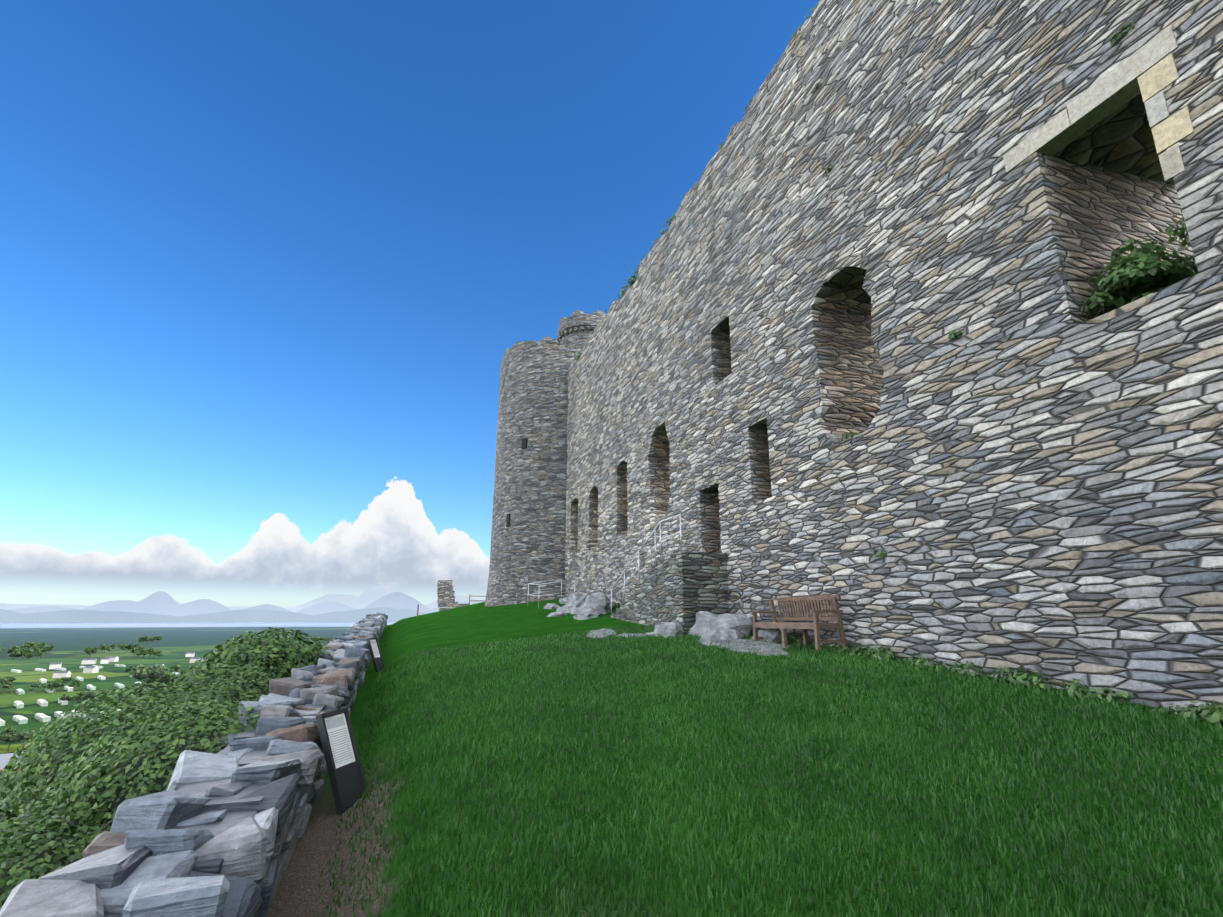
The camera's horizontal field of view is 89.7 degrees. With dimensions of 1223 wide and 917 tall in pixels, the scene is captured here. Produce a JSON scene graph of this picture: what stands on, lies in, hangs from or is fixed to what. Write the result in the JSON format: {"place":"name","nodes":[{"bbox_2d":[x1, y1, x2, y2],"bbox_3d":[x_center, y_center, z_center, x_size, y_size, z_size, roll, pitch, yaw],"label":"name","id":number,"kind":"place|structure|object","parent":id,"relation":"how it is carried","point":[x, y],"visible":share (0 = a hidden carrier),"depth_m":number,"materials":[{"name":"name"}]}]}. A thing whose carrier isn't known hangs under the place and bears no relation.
{"place":"outdoors","nodes":[
{"label":"outdoors","id":0,"kind":"place"},
{"bbox_2d":[0,636,330,768],"bbox_3d":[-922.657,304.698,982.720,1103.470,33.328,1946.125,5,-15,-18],"label":"plain tree","id":1,"kind":"object","parent":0,"point":[53,684],"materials":[{"name":"plant"}]},
{"bbox_2d":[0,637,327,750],"bbox_3d":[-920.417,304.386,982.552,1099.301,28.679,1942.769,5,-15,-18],"label":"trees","id":2,"kind":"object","parent":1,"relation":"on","point":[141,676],"visible":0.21,"depth_m":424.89,"materials":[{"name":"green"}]},
{"bbox_2d":[0,607,427,622],"bbox_3d":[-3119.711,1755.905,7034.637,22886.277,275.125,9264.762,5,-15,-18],"label":"hills","id":3,"kind":"structure","parent":0,"point":[231,616],"depth_m":10186.77,"materials":[{"name":"blue"}]},
{"bbox_2d":[0,584,484,612],"bbox_3d":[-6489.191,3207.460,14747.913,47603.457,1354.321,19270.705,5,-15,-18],"label":"mountains","id":4,"kind":"structure","parent":0,"point":[369,596],"depth_m":23384.40,"materials":[{"name":"blue"}]},
{"bbox_2d":[9,591,484,616],"bbox_3d":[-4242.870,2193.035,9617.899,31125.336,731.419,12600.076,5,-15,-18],"label":"mountains","id":5,"kind":"structure","parent":0,"point":[161,602],"depth_m":13825.13,"materials":[{"name":"blue"}]},
{"bbox_2d":[0,0,818,607],"label":"sky","id":6,"kind":"structure","parent":0,"point":[270,270],"materials":[{"name":"blue"}]},
{"bbox_2d":[0,598,1222,916],"bbox_3d":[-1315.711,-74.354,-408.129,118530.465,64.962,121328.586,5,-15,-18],"label":"ground","id":7,"kind":"structure","parent":0,"point":[300,892],"depth_m":5.44,"materials":[{"name":"green plant"}]},
{"bbox_2d":[0,751,43,812],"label":"school buildings","id":8,"kind":"structure","parent":7,"relation":"on","point":[4,759],"depth_m":239.43,"materials":[{"name":"grey brick"}]},
{"bbox_2d":[0,664,180,725],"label":"caravans","id":9,"kind":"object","parent":7,"relation":"on","point":[41,717],"visible":0.35,"depth_m":465.86,"materials":[{"name":"paint"}]},
{"bbox_2d":[49,652,202,677],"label":"village houses","id":10,"kind":"structure","parent":7,"relation":"on","point":[87,669],"depth_m":794.38,"materials":[{"name":"grey"}]},
{"bbox_2d":[0,627,333,909],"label":"bushes","id":11,"kind":"object","parent":7,"relation":"on","point":[194,690],"visible":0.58,"depth_m":6.21,"materials":[{"name":"green plant"}]},
{"bbox_2d":[0,612,387,916],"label":"parapet wall","id":12,"kind":"structure","parent":7,"relation":"on","point":[219,833],"depth_m":3.66,"materials":[{"name":"stone"}]},
{"bbox_2d":[315,707,366,812],"bbox_3d":[-2.613,2.907,5.981,0.388,0.845,0.445,-2,-15,9],"label":"information sign","id":13,"kind":"object","parent":7,"relation":"on","point":[343,762],"visible":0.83,"depth_m":5.95,"materials":[{"name":"black metal"}]},
{"bbox_2d":[367,638,384,671],"bbox_3d":[-6.005,5.006,15.693,0.380,0.825,0.435,-2,-15,6],"label":"information sign","id":14,"kind":"object","parent":7,"relation":"on","point":[376,655],"visible":0.9,"depth_m":15.67,"materials":[{"name":"black metal"}]},
{"bbox_2d":[417,594,485,615],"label":"fence","id":15,"kind":"object","parent":7,"relation":"on","point":[469,602],"visible":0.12,"depth_m":52.56,"materials":[{"name":"grey wood"}]},
{"bbox_2d":[437,580,471,610],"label":"ruined wall","id":16,"kind":"structure","parent":7,"relation":"on","point":[445,594],"depth_m":52.46,"materials":[{"name":"stone"}]},
{"bbox_2d":[485,310,605,605],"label":"tower","id":17,"kind":"structure","parent":7,"relation":"on","point":[529,496],"depth_m":32.92,"materials":[{"name":"stone"}]},
{"bbox_2d":[506,438,527,526],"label":"tower windows","id":18,"kind":"structure","parent":17,"relation":"attached to","point":[524,443],"depth_m":33.01,"materials":[{"name":"black"}]},
{"bbox_2d":[544,592,781,642],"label":"boulders","id":19,"kind":"object","parent":7,"relation":"on","point":[713,627],"visible":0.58,"depth_m":14.29,"materials":[{"name":"grey stone"}]},
{"bbox_2d":[611,552,728,633],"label":"stone staircase","id":20,"kind":"structure","parent":7,"relation":"on","point":[682,588],"depth_m":15.35,"materials":[{"name":"stone"}]},
{"bbox_2d":[527,514,681,613],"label":"handrails","id":21,"kind":"object","parent":20,"relation":"on","point":[638,568],"visible":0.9,"depth_m":18.40,"materials":[{"name":"silver metal"}]},
{"bbox_2d":[586,628,791,655],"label":"flat rocks","id":22,"kind":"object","parent":7,"relation":"on","point":[739,644],"depth_m":12.25,"materials":[{"name":"grey stone"}]},
{"bbox_2d":[309,625,1222,916],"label":"lawn grass","id":23,"kind":"structure","parent":7,"relation":"on","point":[725,887],"depth_m":4.57,"materials":[{"name":"green plant"}]},
{"bbox_2d":[751,594,847,649],"bbox_3d":[3.545,3.142,11.869,0.669,0.952,2.105,5,-15,-18],"label":"bench","id":24,"kind":"object","parent":7,"relation":"on","point":[816,625],"visible":0.98,"depth_m":11.71,"materials":[{"name":"brown wood"}]},
{"bbox_2d":[565,0,1222,710],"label":"castle wall","id":25,"kind":"structure","parent":7,"relation":"on","point":[1025,470],"depth_m":9.70,"materials":[{"name":"stone"}]},
{"bbox_2d":[566,7,1222,723],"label":"wall weeds","id":26,"kind":"object","parent":25,"relation":"attached to","point":[1136,273],"depth_m":7.58,"materials":[{"name":"green plant"}]},
{"bbox_2d":[1003,25,1193,183],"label":"window dressings","id":27,"kind":"structure","parent":25,"relation":"attached to","point":[1128,79],"depth_m":7.30,"materials":[{"name":"stone"}]}
]}

